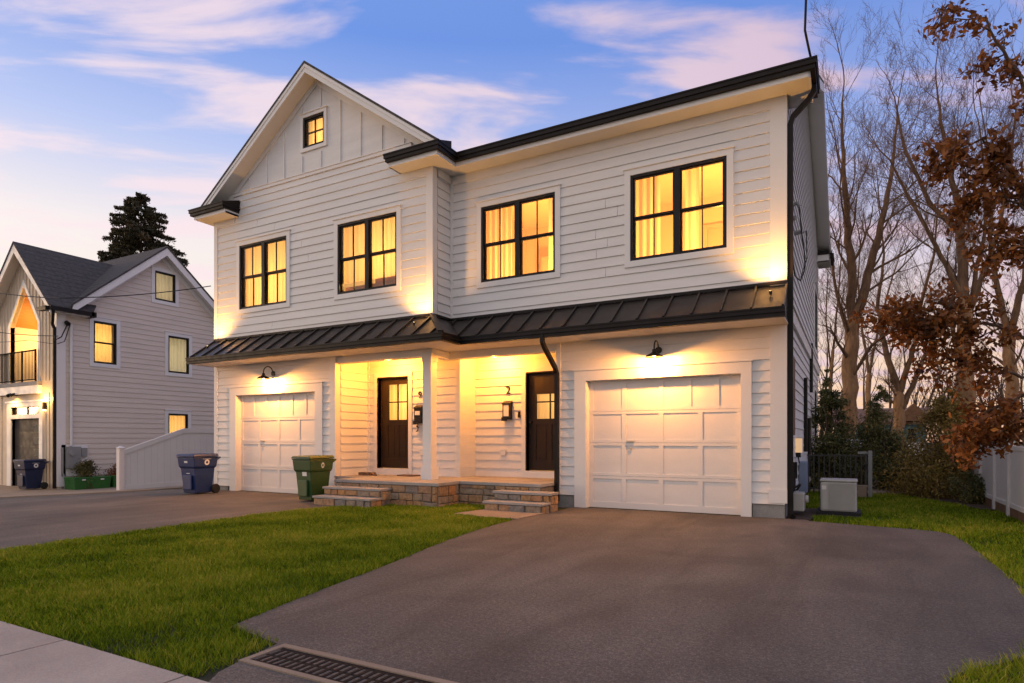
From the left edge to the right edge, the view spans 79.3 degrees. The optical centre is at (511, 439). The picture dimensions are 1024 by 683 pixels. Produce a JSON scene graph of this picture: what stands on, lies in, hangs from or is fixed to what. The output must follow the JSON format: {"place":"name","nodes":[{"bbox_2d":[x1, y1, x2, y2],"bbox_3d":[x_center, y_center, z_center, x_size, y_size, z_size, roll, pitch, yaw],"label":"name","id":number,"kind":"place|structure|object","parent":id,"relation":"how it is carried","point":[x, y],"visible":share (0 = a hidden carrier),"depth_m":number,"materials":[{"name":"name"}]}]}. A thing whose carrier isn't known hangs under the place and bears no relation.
{"place":"outdoors","nodes":[
{"label":"outdoors","id":0,"kind":"place"},
{"bbox_2d":[0,485,182,497],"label":"neighbour apron","id":1,"kind":"object","parent":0,"point":[6,491],"visible":0.33,"depth_m":17.32,"materials":[{"name":"beige concrete"}]},
{"bbox_2d":[13,459,48,488],"bbox_3d":[-14.706,1.044,18.896,0.570,0.928,0.732,0,0,23],"label":"wheeled bin","id":2,"kind":"object","parent":1,"relation":"on","point":[29,473],"visible":1,"depth_m":18.69,"materials":[{"name":"blue plastic"}]},
{"bbox_2d":[64,459,100,488],"bbox_3d":[-13.317,1.045,19.238,1.041,0.998,1.053,0,0,29],"label":"shrub","id":3,"kind":"object","parent":1,"relation":"on","point":[85,468],"visible":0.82,"depth_m":19.19,"materials":[{"name":"green plant"}]},
{"bbox_2d":[64,475,110,489],"bbox_3d":[-13.213,1.340,19.247,0.612,0.400,1.070,0,0,29],"label":"plastic tub","id":4,"kind":"object","parent":1,"relation":"on","point":[74,483],"visible":0.86,"depth_m":18.95,"materials":[{"name":"green plastic"}]},
{"bbox_2d":[101,463,115,475],"bbox_3d":[-12.802,1.140,20.127,0.968,0.806,1.046,0,0,-18],"label":"shrub","id":5,"kind":"object","parent":1,"relation":"on","point":[112,471],"visible":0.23,"depth_m":19.94,"materials":[{"name":"green plant"}]},
{"bbox_2d":[103,475,115,486],"bbox_3d":[-12.734,1.340,20.120,0.612,0.400,0.780,0,0,29],"label":"plastic tub","id":6,"kind":"object","parent":1,"relation":"on","point":[113,481],"visible":0.2,"depth_m":19.70,"materials":[{"name":"green plastic"}]},
{"bbox_2d":[0,621,209,682],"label":"sidewalk","id":7,"kind":"structure","parent":0,"point":[28,656],"depth_m":3.08,"materials":[{"name":"concrete"}]},
{"bbox_2d":[0,489,329,548],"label":"shared driveway","id":8,"kind":"structure","parent":0,"point":[24,521],"depth_m":9.90,"materials":[{"name":"grey asphalt"}]},
{"bbox_2d":[176,453,220,492],"bbox_3d":[-6.601,0.707,13.042,0.542,0.843,0.697,0,0,25],"label":"wheeled bin","id":9,"kind":"object","parent":8,"relation":"on","point":[197,471],"visible":1,"depth_m":12.83,"materials":[{"name":"blue plastic"}]},
{"bbox_2d":[291,455,335,499],"bbox_3d":[-3.684,0.707,11.531,0.518,0.843,0.668,0,0,32],"label":"wheeled bin","id":10,"kind":"object","parent":8,"relation":"on","point":[312,473],"visible":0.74,"depth_m":11.31,"materials":[{"name":"green plastic"}]},
{"bbox_2d":[454,509,543,519],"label":"entry path","id":11,"kind":"structure","parent":0,"point":[505,514],"depth_m":9.39,"materials":[{"name":"beige concrete"}]},
{"bbox_2d":[0,0,1023,441],"label":"sky","id":12,"kind":"structure","parent":0,"point":[103,102],"materials":[{"name":"blue"}]},
{"bbox_2d":[0,442,1023,682],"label":"ground","id":13,"kind":"structure","parent":0,"point":[208,676],"depth_m":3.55,"materials":[{"name":"green plant"}]},
{"bbox_2d":[0,241,213,488],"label":"neighbour house","id":14,"kind":"structure","parent":13,"relation":"on","point":[99,380],"depth_m":20.44,"materials":[{"name":"beige wood"}]},
{"bbox_2d":[5,399,44,485],"bbox_3d":[-15.699,0.135,19.968,2.460,2.810,0.180,0,0,29],"label":"front door","id":15,"kind":"structure","parent":14,"relation":"in","point":[28,429],"depth_m":20.09,"materials":[{"name":"white wood"}]},
{"bbox_2d":[0,332,50,335],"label":"overhead wire","id":16,"kind":"object","parent":14,"relation":"attached to","point":[25,334],"visible":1,"depth_m":19.24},
{"bbox_2d":[13,407,38,414],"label":"transom window","id":17,"kind":"structure","parent":14,"relation":"in","point":[21,410],"depth_m":20.19,"materials":[{"name":"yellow glass"}]},
{"bbox_2d":[89,317,120,368],"bbox_3d":[-13.377,-3.179,20.239,0.241,1.618,0.990,0,0,29],"label":"window","id":18,"kind":"structure","parent":14,"relation":"in","point":[105,333],"depth_m":20.34,"materials":[{"name":"yellow glass"}]},
{"bbox_2d":[1,286,209,297],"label":"overhead wire","id":19,"kind":"object","parent":14,"relation":"attached to","point":[106,296],"visible":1,"depth_m":17.59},
{"bbox_2d":[151,265,178,306],"bbox_3d":[-12.405,-5.449,22.010,0.241,1.278,1.030,0,0,29],"label":"window","id":20,"kind":"structure","parent":14,"relation":"in","point":[162,279],"depth_m":22.09,"materials":[{"name":"white glass"}]},
{"bbox_2d":[164,409,190,434],"bbox_3d":[-12.174,-0.394,22.430,0.240,1.388,1.030,0,0,29],"label":"window","id":21,"kind":"structure","parent":14,"relation":"in","point":[175,420],"depth_m":22.46,"materials":[{"name":"yellow glass"}]},
{"bbox_2d":[165,331,192,377],"bbox_3d":[-12.165,-3.089,22.448,0.242,1.578,1.070,0,0,29],"label":"window","id":22,"kind":"structure","parent":14,"relation":"in","point":[178,346],"depth_m":22.54,"materials":[{"name":"white glass"}]},
{"bbox_2d":[97,192,188,266],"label":"spruce tree","id":23,"kind":"object","parent":13,"relation":"on","point":[130,238],"visible":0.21,"depth_m":66.97,"materials":[{"name":"green plant"}]},
{"bbox_2d":[116,428,213,489],"bbox_3d":[-9.554,0.503,18.859,0.180,1.820,4.810,0,0,29],"label":"vinyl fence","id":24,"kind":"object","parent":13,"relation":"on","point":[152,463],"visible":0.44,"depth_m":17.76,"materials":[{"name":"white plastic"}]},
{"bbox_2d":[185,55,834,518],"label":"duplex house","id":25,"kind":"structure","parent":13,"relation":"on","point":[615,309],"depth_m":11.05,"materials":[{"name":"white wood"}]},
{"bbox_2d":[235,229,290,314],"bbox_3d":[-5.333,-3.594,13.383,1.720,1.618,0.241,0,0,29],"label":"window","id":26,"kind":"structure","parent":25,"relation":"in","point":[267,278],"depth_m":13.43,"materials":[{"name":"clear glass"}]},
{"bbox_2d":[228,382,322,493],"bbox_3d":[-5.033,-0.023,13.192,2.880,2.306,0.195,0,0,29],"label":"garage door","id":27,"kind":"structure","parent":25,"relation":"in","point":[276,423],"depth_m":13.33,"materials":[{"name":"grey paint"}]},
{"bbox_2d":[299,105,327,153],"bbox_3d":[-4.001,-6.314,12.651,0.770,0.788,0.241,0,0,29],"label":"window","id":28,"kind":"structure","parent":25,"relation":"in","point":[318,128],"depth_m":12.68,"materials":[{"name":"clear glass"}]},
{"bbox_2d":[332,204,401,299],"bbox_3d":[-2.709,-3.482,12.076,1.720,1.803,0.475,0,0,29],"label":"window","id":29,"kind":"structure","parent":25,"relation":"in","point":[372,239],"depth_m":12.00,"materials":[{"name":"yellow glass"}]},
{"bbox_2d":[374,371,412,474],"bbox_3d":[-2.419,-0.340,12.895,1.006,2.120,0.280,0,0,29],"label":"front door","id":30,"kind":"structure","parent":25,"relation":"in","point":[395,418],"depth_m":12.94,"materials":[{"name":"brown wood"}]},
{"bbox_2d":[475,183,561,288],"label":"window","id":31,"kind":"structure","parent":25,"relation":"in","point":[518,237],"depth_m":11.29,"materials":[{"name":"yellow glass"}]},
{"bbox_2d":[521,366,553,477],"bbox_3d":[0.702,-0.335,11.752,1.056,2.110,0.280,0,0,29],"label":"front door","id":32,"kind":"structure","parent":25,"relation":"in","point":[540,421],"depth_m":11.86,"materials":[{"name":"brown wood"}]},
{"bbox_2d":[573,360,752,516],"bbox_3d":[2.320,-0.023,9.806,2.850,2.306,0.195,0,0,29],"label":"garage door","id":33,"kind":"structure","parent":25,"relation":"in","point":[672,437],"depth_m":9.80,"materials":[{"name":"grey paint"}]},
{"bbox_2d":[623,145,734,267],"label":"window","id":34,"kind":"structure","parent":25,"relation":"in","point":[680,208],"depth_m":9.90,"materials":[{"name":"yellow glass"}]},
{"bbox_2d":[804,0,811,56],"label":"overhead wire","id":35,"kind":"object","parent":25,"relation":"attached to","point":[805,31],"visible":0.86,"depth_m":8.13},
{"bbox_2d":[813,384,817,446],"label":"window","id":36,"kind":"structure","parent":25,"relation":"in","point":[815,388],"depth_m":15.80,"materials":[{"name":"white glass"}]},
{"bbox_2d":[814,282,818,356],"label":"window","id":37,"kind":"structure","parent":25,"relation":"in","point":[816,294],"depth_m":16.74,"materials":[{"name":"white glass"}]},
{"bbox_2d":[786,508,858,520],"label":"side gravel","id":38,"kind":"structure","parent":13,"relation":"on","point":[807,513],"depth_m":9.34,"materials":[{"name":"gravel"}]},
{"bbox_2d":[816,478,860,516],"bbox_3d":[5.028,0.865,9.503,0.590,0.530,0.600,0,0,29],"label":"air conditioner","id":39,"kind":"object","parent":38,"relation":"on","point":[838,496],"visible":1,"depth_m":9.28,"materials":[{"name":"grey paint"}]},
{"bbox_2d":[807,451,871,496],"bbox_3d":[6.635,0.670,12.535,1.170,0.920,0.118,0,0,29],"label":"metal fence","id":40,"kind":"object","parent":13,"relation":"on","point":[869,453],"depth_m":12.48,"materials":[{"name":"black metal"}]},
{"bbox_2d":[818,129,877,420],"bbox_3d":[13.933,-6.166,26.692,5.992,14.701,3.096,0,0,-15],"label":"bare tree","id":41,"kind":"object","parent":13,"relation":"on","point":[831,361],"visible":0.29,"depth_m":26.59,"materials":[{"name":"brown plant"}]},
{"bbox_2d":[857,485,867,496],"bbox_3d":[6.939,1.012,12.236,0.190,0.235,0.170,0,0,29],"label":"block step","id":42,"kind":"object","parent":13,"relation":"on","point":[862,490],"visible":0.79,"depth_m":12.16,"materials":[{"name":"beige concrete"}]},
{"bbox_2d":[818,164,947,435],"bbox_3d":[19.120,-7.288,33.211,5.460,16.974,7.156,0,0,-18],"label":"bare tree","id":43,"kind":"object","parent":13,"relation":"on","point":[869,368],"visible":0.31,"depth_m":32.85,"materials":[{"name":"brown plant"}]},
{"bbox_2d":[800,0,981,438],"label":"bare tree","id":44,"kind":"object","parent":13,"relation":"on","point":[850,367],"visible":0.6,"depth_m":20.75,"materials":[{"name":"grey plant"}]},
{"bbox_2d":[819,90,994,450],"bbox_3d":[14.506,-5.465,22.942,5.940,13.310,6.187,0,0,29],"label":"bare tree","id":45,"kind":"object","parent":13,"relation":"on","point":[900,401],"visible":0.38,"depth_m":22.80,"materials":[{"name":"grey plant"}]},
{"bbox_2d":[805,490,1023,592],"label":"side lawn grass","id":46,"kind":"structure","parent":13,"relation":"on","point":[916,513],"depth_m":8.50,"materials":[{"name":"green plant"}]},
{"bbox_2d":[818,305,1023,445],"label":"treeline","id":47,"kind":"object","parent":13,"relation":"on","point":[1001,391],"visible":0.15,"depth_m":53.11,"materials":[{"name":"brown plant"}]},
{"bbox_2d":[827,0,1023,483],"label":"bare tree","id":48,"kind":"object","parent":13,"relation":"on","point":[961,278],"visible":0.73,"depth_m":16.35,"materials":[{"name":"grey plant"}]},
{"bbox_2d":[872,480,995,510],"bbox_3d":[8.343,1.134,13.901,2.850,0.020,7.600,0,0,29],"label":"planting bed","id":49,"kind":"object","parent":13,"relation":"on","point":[982,506],"visible":0.3,"depth_m":11.11,"materials":[{"name":"brown soil"}]},
{"bbox_2d":[817,439,867,484],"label":"evergreen shrub","id":50,"kind":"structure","parent":49,"relation":"on","point":[859,482],"depth_m":15.35,"materials":[{"name":"green plant"}]},
{"bbox_2d":[848,384,917,489],"bbox_3d":[8.684,-0.073,14.375,1.922,2.479,2.358,0,0,29],"label":"evergreen shrub","id":51,"kind":"object","parent":49,"relation":"on","point":[873,439],"visible":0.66,"depth_m":14.29,"materials":[{"name":"green plant"}]},
{"bbox_2d":[872,386,1002,499],"bbox_3d":[8.891,-0.002,12.534,3.125,2.321,2.712,0,0,-3],"label":"evergreen shrub","id":52,"kind":"object","parent":49,"relation":"on","point":[938,456],"visible":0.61,"depth_m":12.34,"materials":[{"name":"green plant"}]},
{"bbox_2d":[940,471,985,504],"bbox_3d":[8.257,0.857,11.060,0.768,0.594,0.798,0,0,1],"label":"evergreen shrub","id":53,"kind":"object","parent":49,"relation":"on","point":[975,492],"visible":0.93,"depth_m":11.00,"materials":[{"name":"green plant"}]},
{"bbox_2d":[849,0,1023,470],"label":"oak tree","id":54,"kind":"object","parent":13,"relation":"on","point":[985,427],"visible":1,"depth_m":7.28,"materials":[{"name":"brown plant"}]},
{"bbox_2d":[915,37,1023,445],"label":"bare tree","id":55,"kind":"object","parent":13,"relation":"on","point":[1009,358],"visible":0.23,"depth_m":20.51,"materials":[{"name":"plant"}]},
{"bbox_2d":[941,585,1023,682],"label":"grass","id":56,"kind":"structure","parent":13,"relation":"on","point":[1003,673],"depth_m":2.99,"materials":[{"name":"green plant"}]},
{"bbox_2d":[967,441,1023,521],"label":"white picket fence","id":57,"kind":"object","parent":13,"relation":"on","point":[1003,478],"visible":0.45,"depth_m":9.42,"materials":[{"name":"plastic"}]},
{"bbox_2d":[209,507,1023,682],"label":"driveway","id":58,"kind":"structure","parent":0,"point":[585,595],"depth_m":4.17,"materials":[{"name":"grey asphalt"}]},
{"bbox_2d":[238,643,457,682],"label":"trench drain","id":59,"kind":"object","parent":58,"relation":"in","point":[413,677],"visible":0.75,"depth_m":3.05,"materials":[{"name":"beige concrete"}]},
{"bbox_2d":[811,486,905,494],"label":"garden path","id":60,"kind":"structure","parent":0,"point":[875,490],"depth_m":13.70,"materials":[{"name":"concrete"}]},
{"bbox_2d":[810,368,866,486],"bbox_3d":[7.369,-0.266,14.418,1.636,2.863,1.640,0,0,-1],"label":"evergreen shrub","id":61,"kind":"object","parent":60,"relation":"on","point":[830,442],"visible":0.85,"depth_m":14.26,"materials":[{"name":"green plant"}]},
{"bbox_2d":[832,403,928,453],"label":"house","id":62,"kind":"structure","parent":0,"point":[911,411],"depth_m":36.97,"materials":[{"name":"grey"}]},
{"bbox_2d":[859,429,915,441],"bbox_3d":[22.820,-0.220,37.638,3.026,0.900,0.050,0,0,29],"label":"window","id":63,"kind":"structure","parent":62,"relation":"in","point":[912,435],"depth_m":37.00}
]}

